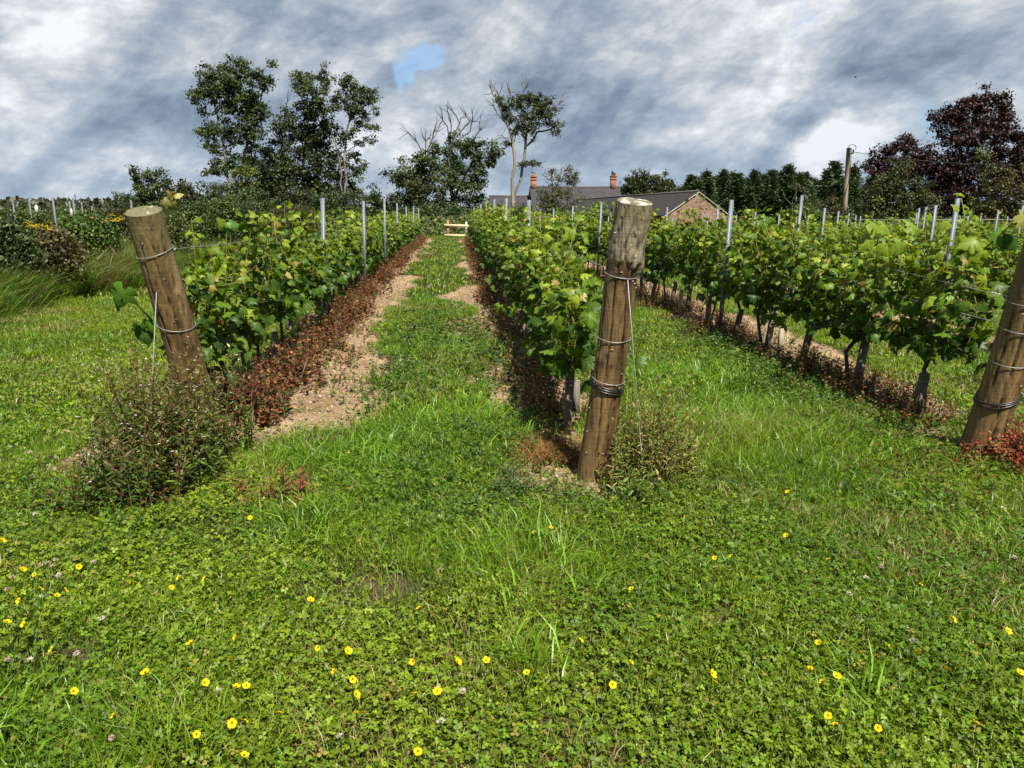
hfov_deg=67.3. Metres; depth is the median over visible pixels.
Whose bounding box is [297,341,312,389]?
cane
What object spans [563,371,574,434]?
vine stake
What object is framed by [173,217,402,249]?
trellis wire
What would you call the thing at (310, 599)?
buttercup
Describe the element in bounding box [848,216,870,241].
grapevine
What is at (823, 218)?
trellis post
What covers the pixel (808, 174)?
conifer
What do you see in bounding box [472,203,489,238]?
grapevine
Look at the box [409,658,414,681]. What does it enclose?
buttercup
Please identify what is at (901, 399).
seedling weed
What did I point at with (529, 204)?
trellis post
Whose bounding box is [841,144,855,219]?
utility pole
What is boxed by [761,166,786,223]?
conifer
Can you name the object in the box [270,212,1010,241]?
rough undergrowth
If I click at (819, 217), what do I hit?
green bush
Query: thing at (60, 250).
bramble bush
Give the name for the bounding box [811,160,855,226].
conifer
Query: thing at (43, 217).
bramble bush
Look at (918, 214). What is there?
trellis post
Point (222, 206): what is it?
bramble bush
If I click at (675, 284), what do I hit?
vine stake
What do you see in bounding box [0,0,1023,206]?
sky
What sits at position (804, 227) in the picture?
grapevine
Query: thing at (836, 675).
buttercup
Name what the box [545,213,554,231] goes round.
grapevine
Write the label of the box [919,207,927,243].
trellis post
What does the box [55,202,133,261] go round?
bramble bush
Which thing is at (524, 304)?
grapevine
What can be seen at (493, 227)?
grapevine
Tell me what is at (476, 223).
grapevine
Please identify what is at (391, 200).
hedge bush
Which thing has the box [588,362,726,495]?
thistle weed
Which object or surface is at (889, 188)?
young tree
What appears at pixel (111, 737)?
clover flower
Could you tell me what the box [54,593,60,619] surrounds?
buttercup
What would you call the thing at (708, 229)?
grapevine
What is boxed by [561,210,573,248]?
grapevine
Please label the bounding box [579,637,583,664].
buttercup
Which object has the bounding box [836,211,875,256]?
grapevine
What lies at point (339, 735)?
clover flower
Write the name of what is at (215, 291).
grapevine
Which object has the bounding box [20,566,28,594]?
buttercup
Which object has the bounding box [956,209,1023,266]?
vine shoot
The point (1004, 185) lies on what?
russet bush
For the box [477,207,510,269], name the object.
grapevine
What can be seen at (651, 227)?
grapevine
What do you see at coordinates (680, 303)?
wooden peg
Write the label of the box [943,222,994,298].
grapevine
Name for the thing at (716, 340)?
green weeds
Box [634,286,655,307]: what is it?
dock weed
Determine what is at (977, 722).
buttercup
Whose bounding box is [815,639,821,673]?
buttercup
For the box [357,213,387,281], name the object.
grapevine
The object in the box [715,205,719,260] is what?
trellis post
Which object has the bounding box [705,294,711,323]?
vine stake
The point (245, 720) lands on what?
buttercup
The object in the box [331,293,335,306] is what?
vine stake
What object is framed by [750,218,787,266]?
grapevine
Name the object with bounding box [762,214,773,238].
grapevine
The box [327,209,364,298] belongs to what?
grapevine
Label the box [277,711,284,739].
buttercup
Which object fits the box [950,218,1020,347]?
grapevine
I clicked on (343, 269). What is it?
grapevine
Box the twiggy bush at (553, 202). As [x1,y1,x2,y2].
[531,163,587,214]
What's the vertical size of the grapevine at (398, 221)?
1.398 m
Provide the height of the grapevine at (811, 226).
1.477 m
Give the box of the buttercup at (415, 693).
[412,692,419,715]
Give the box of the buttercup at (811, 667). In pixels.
[807,666,813,700]
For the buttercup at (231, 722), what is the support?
on the ground at (358, 371)
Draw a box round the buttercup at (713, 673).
[708,669,716,698]
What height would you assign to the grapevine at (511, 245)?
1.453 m
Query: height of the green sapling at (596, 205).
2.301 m
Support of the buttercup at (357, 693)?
on the ground at (358, 371)
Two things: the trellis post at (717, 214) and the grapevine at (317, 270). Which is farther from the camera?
the trellis post at (717, 214)
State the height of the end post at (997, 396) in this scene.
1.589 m
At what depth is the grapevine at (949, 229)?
16.78 m
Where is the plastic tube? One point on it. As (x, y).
(36, 210)
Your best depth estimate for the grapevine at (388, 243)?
18.26 m
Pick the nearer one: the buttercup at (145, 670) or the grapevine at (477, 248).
the buttercup at (145, 670)
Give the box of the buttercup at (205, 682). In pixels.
[202,678,209,701]
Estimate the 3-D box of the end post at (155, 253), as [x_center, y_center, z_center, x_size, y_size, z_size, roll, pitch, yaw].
[-2.068,-0.203,4.735,0.235,1.744,0.895,0,13,2]
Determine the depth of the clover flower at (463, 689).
2.29 m
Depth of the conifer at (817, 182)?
90.64 m
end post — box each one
[125,205,217,435]
[576,197,652,482]
[957,242,1023,458]
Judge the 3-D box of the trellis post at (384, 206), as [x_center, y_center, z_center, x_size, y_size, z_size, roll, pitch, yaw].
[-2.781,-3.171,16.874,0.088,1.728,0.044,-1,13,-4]
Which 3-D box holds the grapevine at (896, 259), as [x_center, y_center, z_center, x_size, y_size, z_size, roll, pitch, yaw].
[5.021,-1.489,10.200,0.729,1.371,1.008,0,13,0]
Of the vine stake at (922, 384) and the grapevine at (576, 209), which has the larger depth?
the grapevine at (576, 209)
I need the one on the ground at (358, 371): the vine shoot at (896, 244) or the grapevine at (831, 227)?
the grapevine at (831, 227)
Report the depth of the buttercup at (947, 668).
2.41 m
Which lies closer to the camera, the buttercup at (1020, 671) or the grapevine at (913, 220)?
the buttercup at (1020, 671)
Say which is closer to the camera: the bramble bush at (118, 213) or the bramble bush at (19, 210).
the bramble bush at (118, 213)
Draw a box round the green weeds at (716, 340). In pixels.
[0,296,1023,600]
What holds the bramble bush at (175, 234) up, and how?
on the ground at (358, 371)
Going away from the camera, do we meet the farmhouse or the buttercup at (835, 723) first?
the buttercup at (835, 723)
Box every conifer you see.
[678,173,706,195]
[700,168,721,204]
[709,168,730,204]
[720,172,759,226]
[728,170,737,179]
[735,168,770,219]
[745,177,767,198]
[759,162,813,226]
[759,173,767,181]
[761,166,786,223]
[785,171,817,222]
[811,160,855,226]
[812,180,821,199]
[848,163,873,224]
[864,175,888,218]
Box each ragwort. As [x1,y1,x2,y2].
[19,221,51,238]
[92,213,125,258]
[110,214,130,252]
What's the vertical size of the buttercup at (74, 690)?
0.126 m
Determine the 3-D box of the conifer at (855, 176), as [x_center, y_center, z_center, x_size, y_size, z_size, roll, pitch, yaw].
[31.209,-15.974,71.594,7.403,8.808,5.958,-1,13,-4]
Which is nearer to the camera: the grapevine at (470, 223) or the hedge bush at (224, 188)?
the grapevine at (470, 223)
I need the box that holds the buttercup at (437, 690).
[433,686,441,715]
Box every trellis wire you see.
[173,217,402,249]
[607,221,1006,296]
[719,250,996,322]
[820,319,975,388]
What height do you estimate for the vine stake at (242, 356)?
0.453 m
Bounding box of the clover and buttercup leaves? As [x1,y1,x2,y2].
[0,300,1023,767]
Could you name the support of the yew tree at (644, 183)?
on the ground at (358, 371)
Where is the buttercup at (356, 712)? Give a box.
[352,710,359,743]
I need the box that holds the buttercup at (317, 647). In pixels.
[315,645,319,683]
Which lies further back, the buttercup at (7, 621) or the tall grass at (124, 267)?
the tall grass at (124, 267)
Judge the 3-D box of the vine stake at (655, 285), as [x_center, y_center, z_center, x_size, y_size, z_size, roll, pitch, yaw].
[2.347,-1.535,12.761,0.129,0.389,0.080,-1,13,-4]
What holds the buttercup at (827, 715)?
on the ground at (358, 371)
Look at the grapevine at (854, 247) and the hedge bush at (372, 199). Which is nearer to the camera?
the grapevine at (854, 247)
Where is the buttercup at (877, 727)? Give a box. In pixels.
[874,724,881,751]
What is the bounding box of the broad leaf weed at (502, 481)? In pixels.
[489,462,539,500]
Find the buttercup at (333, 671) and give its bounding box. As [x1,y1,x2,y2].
[331,668,334,686]
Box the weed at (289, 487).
[232,461,318,516]
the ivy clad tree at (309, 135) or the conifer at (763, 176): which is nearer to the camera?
the ivy clad tree at (309, 135)
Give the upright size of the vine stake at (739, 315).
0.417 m
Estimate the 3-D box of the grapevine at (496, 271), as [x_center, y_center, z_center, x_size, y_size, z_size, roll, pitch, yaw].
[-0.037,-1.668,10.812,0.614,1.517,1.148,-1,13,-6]
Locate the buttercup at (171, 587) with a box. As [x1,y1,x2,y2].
[169,585,174,605]
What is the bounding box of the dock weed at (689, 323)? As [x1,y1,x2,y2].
[686,301,728,338]
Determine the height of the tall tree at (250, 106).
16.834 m
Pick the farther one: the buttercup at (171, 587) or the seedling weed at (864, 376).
the seedling weed at (864, 376)
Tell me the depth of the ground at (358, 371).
3.07 m
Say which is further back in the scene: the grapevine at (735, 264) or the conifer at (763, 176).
the conifer at (763, 176)
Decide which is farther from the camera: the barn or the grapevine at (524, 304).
the barn
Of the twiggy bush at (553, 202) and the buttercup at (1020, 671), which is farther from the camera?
the twiggy bush at (553, 202)
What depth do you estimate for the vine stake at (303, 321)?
8.95 m
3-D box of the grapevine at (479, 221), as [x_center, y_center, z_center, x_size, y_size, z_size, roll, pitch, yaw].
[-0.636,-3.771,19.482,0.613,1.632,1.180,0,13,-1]
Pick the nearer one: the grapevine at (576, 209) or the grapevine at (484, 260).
the grapevine at (484, 260)
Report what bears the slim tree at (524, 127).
on the ground at (358, 371)
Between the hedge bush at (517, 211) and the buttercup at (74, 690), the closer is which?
the buttercup at (74, 690)
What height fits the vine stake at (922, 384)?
0.404 m
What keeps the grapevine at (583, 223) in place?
on the ground at (358, 371)
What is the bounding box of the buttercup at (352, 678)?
[349,675,356,707]
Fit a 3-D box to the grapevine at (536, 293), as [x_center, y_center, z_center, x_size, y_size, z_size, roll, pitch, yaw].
[0.306,-0.617,6.254,0.658,1.543,1.181,0,13,1]
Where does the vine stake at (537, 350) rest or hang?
on the ground at (358, 371)
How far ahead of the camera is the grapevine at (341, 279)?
9.75 m
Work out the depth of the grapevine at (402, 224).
22.58 m
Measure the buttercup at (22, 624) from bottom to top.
0.128 m
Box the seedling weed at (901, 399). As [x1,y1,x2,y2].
[893,376,934,411]
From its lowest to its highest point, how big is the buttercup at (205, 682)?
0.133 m
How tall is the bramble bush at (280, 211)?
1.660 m
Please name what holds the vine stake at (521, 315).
on the ground at (358, 371)
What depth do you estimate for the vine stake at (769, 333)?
8.10 m
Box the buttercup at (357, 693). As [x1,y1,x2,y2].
[354,690,360,719]
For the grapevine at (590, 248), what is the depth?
18.02 m
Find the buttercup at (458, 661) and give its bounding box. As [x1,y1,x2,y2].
[455,657,461,687]
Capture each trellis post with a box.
[12,200,15,219]
[28,201,32,223]
[51,198,57,227]
[72,198,75,213]
[320,198,326,330]
[362,201,366,296]
[383,199,385,266]
[396,203,398,254]
[504,198,507,220]
[523,200,531,339]
[596,202,602,276]
[639,271,642,293]
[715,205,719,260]
[717,200,733,333]
[790,195,803,292]
[819,208,825,245]
[915,208,919,236]
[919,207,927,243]
[928,205,937,248]
[935,198,960,323]
[994,210,999,228]
[1017,206,1023,237]
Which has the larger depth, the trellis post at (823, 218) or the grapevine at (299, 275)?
the trellis post at (823, 218)
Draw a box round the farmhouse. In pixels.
[489,171,620,218]
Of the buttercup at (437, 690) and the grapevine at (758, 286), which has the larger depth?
the grapevine at (758, 286)
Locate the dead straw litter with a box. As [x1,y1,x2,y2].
[2,267,1022,767]
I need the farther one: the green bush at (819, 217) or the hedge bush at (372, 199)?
the hedge bush at (372, 199)
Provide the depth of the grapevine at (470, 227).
27.76 m
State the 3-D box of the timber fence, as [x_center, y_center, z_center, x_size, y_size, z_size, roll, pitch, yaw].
[-2.467,-7.441,37.280,1.602,0.970,0.157,-1,13,-4]
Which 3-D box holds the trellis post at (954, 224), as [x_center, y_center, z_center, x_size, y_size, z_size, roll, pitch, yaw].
[5.040,-1.286,8.934,0.094,1.692,0.057,-1,13,-4]
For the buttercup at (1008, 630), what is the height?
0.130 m
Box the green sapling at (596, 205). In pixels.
[584,201,608,221]
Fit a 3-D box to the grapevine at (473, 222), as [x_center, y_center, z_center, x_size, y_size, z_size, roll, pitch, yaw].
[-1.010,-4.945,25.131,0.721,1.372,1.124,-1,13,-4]
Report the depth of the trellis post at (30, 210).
22.47 m
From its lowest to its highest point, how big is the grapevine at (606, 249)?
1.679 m
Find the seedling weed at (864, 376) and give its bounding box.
[835,361,884,390]
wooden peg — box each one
[573,380,579,413]
[678,290,682,315]
[777,326,784,350]
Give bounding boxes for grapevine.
[158,216,257,414]
[187,210,294,382]
[246,208,305,362]
[249,199,326,346]
[285,210,337,327]
[294,209,347,298]
[315,209,356,300]
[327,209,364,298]
[333,208,371,287]
[344,209,385,273]
[344,212,376,284]
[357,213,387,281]
[361,216,387,274]
[372,212,391,262]
[377,209,391,248]
[379,211,402,265]
[381,214,404,253]
[387,214,402,249]
[388,212,405,241]
[391,209,412,246]
[395,215,411,249]
[400,212,415,242]
[403,210,417,245]
[466,209,492,251]
[466,212,479,237]
[467,214,474,239]
[469,211,475,238]
[470,212,479,241]
[471,208,482,243]
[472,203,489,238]
[475,201,497,249]
[475,204,491,244]
[476,205,495,251]
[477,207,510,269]
[479,206,511,299]
[479,227,494,275]
[482,209,498,263]
[484,210,535,288]
[487,209,513,291]
[487,209,546,307]
[488,204,518,281]
[491,213,520,291]
[504,211,592,350]
[505,202,548,344]
[510,211,585,391]
[522,215,646,394]
[538,215,554,242]
[539,210,547,241]
[543,208,557,230]
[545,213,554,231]
[549,207,566,241]
[556,215,571,241]
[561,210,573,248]
[568,205,584,250]
[568,213,586,256]
[578,210,592,266]
[582,207,602,268]
[586,207,612,272]
[597,215,613,271]
[601,202,615,260]
[639,208,660,277]
[643,211,675,295]
[648,199,696,300]
[662,194,709,285]
[683,214,738,318]
[701,206,764,308]
[702,219,724,262]
[722,207,801,347]
[723,213,751,249]
[732,220,750,237]
[733,210,760,261]
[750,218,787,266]
[762,205,853,329]
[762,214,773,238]
[769,211,798,262]
[772,215,797,236]
[783,222,830,283]
[788,222,817,245]
[790,216,808,233]
[805,216,856,287]
[807,213,830,248]
[807,220,908,381]
[817,215,846,254]
[834,215,882,297]
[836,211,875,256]
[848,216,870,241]
[848,218,868,236]
[861,219,918,311]
[863,217,894,258]
[870,193,1009,411]
[890,214,916,236]
[891,210,932,264]
[900,217,978,323]
[909,211,943,246]
[919,219,963,261]
[929,213,967,236]
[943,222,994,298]
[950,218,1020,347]
[956,215,994,239]
[960,210,1006,249]
[970,214,1022,274]
[980,220,1011,248]
[989,229,1023,260]
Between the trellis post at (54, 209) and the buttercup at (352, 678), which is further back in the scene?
the trellis post at (54, 209)
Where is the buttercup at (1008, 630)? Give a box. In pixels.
[1005,627,1012,648]
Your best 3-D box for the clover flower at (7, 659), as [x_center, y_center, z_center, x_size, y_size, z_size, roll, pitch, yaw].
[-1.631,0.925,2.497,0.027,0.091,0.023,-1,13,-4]
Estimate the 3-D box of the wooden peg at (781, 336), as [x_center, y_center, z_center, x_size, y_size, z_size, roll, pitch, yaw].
[2.849,-0.457,8.162,0.053,0.306,0.041,-1,13,-4]
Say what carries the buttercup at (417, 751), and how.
on the ground at (358, 371)
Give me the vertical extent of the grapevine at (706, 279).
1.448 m
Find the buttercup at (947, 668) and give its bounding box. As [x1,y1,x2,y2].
[944,666,951,689]
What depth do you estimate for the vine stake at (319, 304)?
9.76 m
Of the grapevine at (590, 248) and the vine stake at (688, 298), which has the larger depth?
the grapevine at (590, 248)
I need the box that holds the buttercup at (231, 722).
[227,718,236,740]
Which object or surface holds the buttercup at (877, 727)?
on the ground at (358, 371)
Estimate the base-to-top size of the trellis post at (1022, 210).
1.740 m
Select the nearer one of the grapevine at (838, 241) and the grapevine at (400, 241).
the grapevine at (838, 241)
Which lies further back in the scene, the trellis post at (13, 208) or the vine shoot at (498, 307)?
the trellis post at (13, 208)
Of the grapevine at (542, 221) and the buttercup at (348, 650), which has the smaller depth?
the buttercup at (348, 650)
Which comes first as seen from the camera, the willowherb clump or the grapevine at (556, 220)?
the willowherb clump
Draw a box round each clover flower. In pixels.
[3,657,11,681]
[27,656,33,679]
[73,649,79,678]
[108,734,117,766]
[335,733,343,757]
[436,717,445,738]
[459,687,465,721]
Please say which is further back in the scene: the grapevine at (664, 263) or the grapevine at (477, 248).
the grapevine at (477, 248)
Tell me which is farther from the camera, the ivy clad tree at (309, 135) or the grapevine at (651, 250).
the ivy clad tree at (309, 135)
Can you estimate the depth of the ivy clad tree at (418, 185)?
57.20 m
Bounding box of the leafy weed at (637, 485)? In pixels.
[611,468,669,507]
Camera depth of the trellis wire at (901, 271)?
5.28 m
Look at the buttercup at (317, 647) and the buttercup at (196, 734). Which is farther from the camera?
the buttercup at (317, 647)
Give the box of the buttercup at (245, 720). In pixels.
[244,719,249,755]
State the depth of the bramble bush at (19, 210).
24.19 m
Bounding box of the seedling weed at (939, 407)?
[899,384,974,432]
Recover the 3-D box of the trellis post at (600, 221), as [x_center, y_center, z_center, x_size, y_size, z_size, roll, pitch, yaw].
[1.916,-3.112,16.881,0.102,1.698,0.037,-1,13,-4]
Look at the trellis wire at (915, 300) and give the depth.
5.26 m
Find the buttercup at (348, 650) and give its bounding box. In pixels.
[344,646,352,670]
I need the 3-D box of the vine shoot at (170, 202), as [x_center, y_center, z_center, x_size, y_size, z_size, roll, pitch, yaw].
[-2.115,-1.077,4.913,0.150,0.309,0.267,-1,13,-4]
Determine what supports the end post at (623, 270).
on the ground at (358, 371)
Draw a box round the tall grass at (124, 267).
[0,231,249,318]
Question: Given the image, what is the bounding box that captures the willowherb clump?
[34,334,258,519]
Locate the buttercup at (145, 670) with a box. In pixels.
[140,668,148,696]
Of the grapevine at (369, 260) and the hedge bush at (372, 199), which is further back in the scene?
the hedge bush at (372, 199)
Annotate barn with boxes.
[548,190,727,226]
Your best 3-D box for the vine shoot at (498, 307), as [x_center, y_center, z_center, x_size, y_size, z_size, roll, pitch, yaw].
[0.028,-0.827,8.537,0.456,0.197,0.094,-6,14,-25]
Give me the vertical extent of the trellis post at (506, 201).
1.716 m
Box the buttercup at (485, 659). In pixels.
[482,656,489,689]
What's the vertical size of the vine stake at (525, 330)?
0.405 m
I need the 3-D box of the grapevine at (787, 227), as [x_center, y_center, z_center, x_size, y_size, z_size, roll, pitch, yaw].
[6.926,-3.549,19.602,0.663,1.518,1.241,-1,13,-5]
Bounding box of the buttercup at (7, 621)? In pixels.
[3,619,11,652]
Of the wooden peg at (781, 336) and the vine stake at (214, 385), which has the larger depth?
the wooden peg at (781, 336)
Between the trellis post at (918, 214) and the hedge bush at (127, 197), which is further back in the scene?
the hedge bush at (127, 197)
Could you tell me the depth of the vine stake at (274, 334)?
7.21 m
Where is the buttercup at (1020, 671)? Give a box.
[1017,668,1023,683]
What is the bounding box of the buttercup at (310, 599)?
[307,596,314,630]
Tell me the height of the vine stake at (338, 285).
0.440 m
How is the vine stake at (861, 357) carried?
on the ground at (358, 371)
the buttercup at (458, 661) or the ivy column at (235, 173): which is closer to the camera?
the buttercup at (458, 661)
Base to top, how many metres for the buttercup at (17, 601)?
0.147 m
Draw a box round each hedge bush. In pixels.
[105,189,143,212]
[158,178,210,211]
[190,179,246,204]
[230,184,286,213]
[272,181,320,213]
[310,183,367,224]
[335,174,403,218]
[366,191,407,219]
[404,203,447,223]
[431,203,474,227]
[465,201,508,214]
[501,202,533,223]
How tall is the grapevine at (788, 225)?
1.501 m
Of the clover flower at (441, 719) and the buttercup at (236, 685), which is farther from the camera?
the buttercup at (236, 685)
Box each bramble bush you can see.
[0,200,49,229]
[0,204,51,282]
[19,202,96,237]
[24,205,101,297]
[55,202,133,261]
[91,198,135,244]
[151,204,204,258]
[163,197,239,244]
[200,193,245,244]
[211,195,275,244]
[261,202,320,241]
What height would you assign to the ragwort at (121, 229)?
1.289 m
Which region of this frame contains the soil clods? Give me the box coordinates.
[52,284,992,502]
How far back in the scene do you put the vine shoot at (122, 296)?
5.14 m
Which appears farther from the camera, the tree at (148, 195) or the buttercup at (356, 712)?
the tree at (148, 195)
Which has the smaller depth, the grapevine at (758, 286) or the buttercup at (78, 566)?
the buttercup at (78, 566)
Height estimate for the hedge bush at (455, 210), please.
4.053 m
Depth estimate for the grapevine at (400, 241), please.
20.51 m
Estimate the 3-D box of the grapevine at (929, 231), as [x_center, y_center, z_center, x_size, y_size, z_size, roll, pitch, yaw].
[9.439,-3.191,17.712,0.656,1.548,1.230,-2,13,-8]
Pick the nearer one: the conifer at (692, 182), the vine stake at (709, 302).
the vine stake at (709, 302)
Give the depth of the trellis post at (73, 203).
19.72 m
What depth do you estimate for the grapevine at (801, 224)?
24.07 m
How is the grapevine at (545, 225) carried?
on the ground at (358, 371)
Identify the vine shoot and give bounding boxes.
[111,281,157,346]
[160,190,185,238]
[216,217,239,256]
[494,303,524,316]
[857,219,918,284]
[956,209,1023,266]
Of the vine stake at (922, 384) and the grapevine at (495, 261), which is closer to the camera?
the vine stake at (922, 384)
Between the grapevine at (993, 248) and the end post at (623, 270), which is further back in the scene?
the grapevine at (993, 248)
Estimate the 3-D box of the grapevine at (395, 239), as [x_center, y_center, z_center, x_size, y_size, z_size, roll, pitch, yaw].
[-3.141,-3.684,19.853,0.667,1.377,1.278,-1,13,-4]
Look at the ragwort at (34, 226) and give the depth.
14.62 m
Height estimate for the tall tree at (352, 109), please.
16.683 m
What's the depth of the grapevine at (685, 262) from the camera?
10.64 m
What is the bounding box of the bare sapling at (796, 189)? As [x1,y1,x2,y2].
[781,179,813,213]
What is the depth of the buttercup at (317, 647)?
2.46 m
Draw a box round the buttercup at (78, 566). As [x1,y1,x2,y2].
[76,564,81,583]
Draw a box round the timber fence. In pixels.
[444,220,468,236]
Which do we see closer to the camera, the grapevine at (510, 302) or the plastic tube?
the grapevine at (510, 302)
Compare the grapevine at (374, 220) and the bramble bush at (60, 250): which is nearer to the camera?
the bramble bush at (60, 250)
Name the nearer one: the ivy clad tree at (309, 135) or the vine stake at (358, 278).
the vine stake at (358, 278)
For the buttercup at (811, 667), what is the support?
on the ground at (358, 371)
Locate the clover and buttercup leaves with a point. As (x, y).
(302, 660)
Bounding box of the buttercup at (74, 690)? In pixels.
[70,687,78,712]
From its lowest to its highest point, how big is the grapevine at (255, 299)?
1.496 m
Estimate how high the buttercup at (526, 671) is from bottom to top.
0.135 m
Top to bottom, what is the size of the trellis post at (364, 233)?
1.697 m
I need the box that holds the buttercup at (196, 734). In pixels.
[192,730,200,757]
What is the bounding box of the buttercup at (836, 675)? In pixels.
[832,671,841,707]
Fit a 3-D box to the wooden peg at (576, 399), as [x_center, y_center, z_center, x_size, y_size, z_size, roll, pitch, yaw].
[0.472,0.121,5.666,0.053,0.306,0.041,-1,13,-4]
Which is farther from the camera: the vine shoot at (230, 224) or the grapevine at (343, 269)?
the grapevine at (343, 269)
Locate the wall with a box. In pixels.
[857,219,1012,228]
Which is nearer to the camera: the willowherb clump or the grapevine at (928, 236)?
the willowherb clump
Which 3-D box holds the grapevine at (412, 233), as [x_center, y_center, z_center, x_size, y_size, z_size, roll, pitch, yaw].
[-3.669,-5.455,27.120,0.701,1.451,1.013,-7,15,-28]
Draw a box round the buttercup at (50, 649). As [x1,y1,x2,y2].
[48,646,61,680]
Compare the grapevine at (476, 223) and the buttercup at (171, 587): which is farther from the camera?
the grapevine at (476, 223)
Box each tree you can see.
[124,162,178,210]
[185,50,278,192]
[246,90,367,208]
[286,60,382,207]
[378,119,453,214]
[431,104,505,215]
[484,74,568,215]
[618,166,678,194]
[840,157,943,223]
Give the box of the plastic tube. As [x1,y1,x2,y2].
[35,204,40,235]
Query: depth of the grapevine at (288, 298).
7.13 m
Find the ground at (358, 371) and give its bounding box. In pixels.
[0,207,1023,767]
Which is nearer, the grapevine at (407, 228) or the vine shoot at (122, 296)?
the vine shoot at (122, 296)
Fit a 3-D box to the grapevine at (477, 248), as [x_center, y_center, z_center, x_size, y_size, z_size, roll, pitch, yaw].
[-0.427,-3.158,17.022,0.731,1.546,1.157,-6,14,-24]
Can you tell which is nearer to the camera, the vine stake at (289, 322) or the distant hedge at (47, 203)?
the vine stake at (289, 322)
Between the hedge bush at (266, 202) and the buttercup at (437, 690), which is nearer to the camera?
the buttercup at (437, 690)
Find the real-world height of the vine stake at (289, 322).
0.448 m
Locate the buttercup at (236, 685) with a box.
[232,683,240,717]
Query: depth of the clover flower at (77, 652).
2.49 m
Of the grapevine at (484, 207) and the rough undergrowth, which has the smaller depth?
the grapevine at (484, 207)
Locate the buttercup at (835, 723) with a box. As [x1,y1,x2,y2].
[829,722,837,751]
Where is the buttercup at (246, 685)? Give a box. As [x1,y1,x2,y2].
[242,682,250,708]
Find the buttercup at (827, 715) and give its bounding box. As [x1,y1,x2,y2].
[824,711,832,727]
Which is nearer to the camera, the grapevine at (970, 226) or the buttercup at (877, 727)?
the buttercup at (877, 727)
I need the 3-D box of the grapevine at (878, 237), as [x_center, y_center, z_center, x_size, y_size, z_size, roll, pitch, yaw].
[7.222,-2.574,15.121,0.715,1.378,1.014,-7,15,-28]
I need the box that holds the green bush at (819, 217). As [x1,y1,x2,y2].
[775,203,833,222]
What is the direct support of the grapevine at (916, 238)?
on the ground at (358, 371)
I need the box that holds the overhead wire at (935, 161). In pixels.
[855,152,1020,164]
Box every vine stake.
[206,367,217,410]
[240,348,251,384]
[270,331,277,366]
[286,319,294,349]
[301,311,308,334]
[317,299,322,318]
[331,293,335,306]
[337,282,341,300]
[355,273,359,289]
[519,310,523,334]
[522,322,529,346]
[533,344,540,366]
[546,372,554,399]
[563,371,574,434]
[651,280,657,295]
[670,280,677,302]
[685,284,691,313]
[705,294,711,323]
[734,309,743,335]
[765,307,776,352]
[799,323,814,360]
[854,342,871,384]
[911,372,930,418]
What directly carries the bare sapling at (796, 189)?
on the ground at (358, 371)
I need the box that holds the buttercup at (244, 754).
[240,751,249,767]
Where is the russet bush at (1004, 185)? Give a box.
[973,162,1023,218]
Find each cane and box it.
[250,391,253,446]
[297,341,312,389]
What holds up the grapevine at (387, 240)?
on the ground at (358, 371)
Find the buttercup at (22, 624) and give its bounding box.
[20,621,30,649]
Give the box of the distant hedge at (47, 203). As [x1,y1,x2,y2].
[0,195,349,215]
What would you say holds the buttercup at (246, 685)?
on the ground at (358, 371)
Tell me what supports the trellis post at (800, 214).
on the ground at (358, 371)
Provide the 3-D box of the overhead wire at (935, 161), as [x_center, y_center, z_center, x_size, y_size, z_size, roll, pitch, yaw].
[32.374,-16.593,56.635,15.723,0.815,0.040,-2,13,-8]
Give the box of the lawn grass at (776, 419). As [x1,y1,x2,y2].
[0,233,1023,767]
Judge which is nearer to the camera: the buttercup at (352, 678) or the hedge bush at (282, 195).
the buttercup at (352, 678)
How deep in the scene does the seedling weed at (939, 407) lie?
5.36 m
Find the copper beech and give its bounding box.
[854,81,1023,218]
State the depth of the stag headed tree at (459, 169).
59.36 m
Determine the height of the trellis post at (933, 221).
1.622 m
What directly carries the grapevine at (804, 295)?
on the ground at (358, 371)
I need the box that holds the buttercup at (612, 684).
[609,681,616,708]
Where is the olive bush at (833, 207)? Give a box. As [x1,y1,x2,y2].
[810,195,858,222]
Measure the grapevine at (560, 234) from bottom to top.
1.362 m
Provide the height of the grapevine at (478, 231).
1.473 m
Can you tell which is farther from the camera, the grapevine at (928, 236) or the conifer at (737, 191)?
the conifer at (737, 191)
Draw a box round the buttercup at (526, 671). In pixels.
[523,669,529,701]
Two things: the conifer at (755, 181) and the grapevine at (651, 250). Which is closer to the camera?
the grapevine at (651, 250)
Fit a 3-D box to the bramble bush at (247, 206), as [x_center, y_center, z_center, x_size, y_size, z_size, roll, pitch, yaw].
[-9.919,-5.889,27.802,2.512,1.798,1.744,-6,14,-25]
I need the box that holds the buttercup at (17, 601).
[15,597,21,629]
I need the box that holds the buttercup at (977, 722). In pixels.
[972,719,981,750]
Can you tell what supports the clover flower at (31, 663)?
on the ground at (358, 371)
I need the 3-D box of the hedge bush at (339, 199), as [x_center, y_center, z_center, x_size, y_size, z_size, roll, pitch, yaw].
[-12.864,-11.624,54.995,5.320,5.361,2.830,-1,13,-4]
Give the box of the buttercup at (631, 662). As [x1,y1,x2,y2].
[630,660,633,685]
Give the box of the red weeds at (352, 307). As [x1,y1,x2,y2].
[0,231,1023,516]
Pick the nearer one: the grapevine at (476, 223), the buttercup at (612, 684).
the buttercup at (612, 684)
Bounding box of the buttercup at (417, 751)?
[414,747,421,767]
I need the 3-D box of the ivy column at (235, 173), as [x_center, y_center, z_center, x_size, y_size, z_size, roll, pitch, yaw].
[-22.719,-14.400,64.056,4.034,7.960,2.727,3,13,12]
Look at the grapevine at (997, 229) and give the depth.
18.74 m
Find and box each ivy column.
[220,161,263,202]
[966,145,1002,218]
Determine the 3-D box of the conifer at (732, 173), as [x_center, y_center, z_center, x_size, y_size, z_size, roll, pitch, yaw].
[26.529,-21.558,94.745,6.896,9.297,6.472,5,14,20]
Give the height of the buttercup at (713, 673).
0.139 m

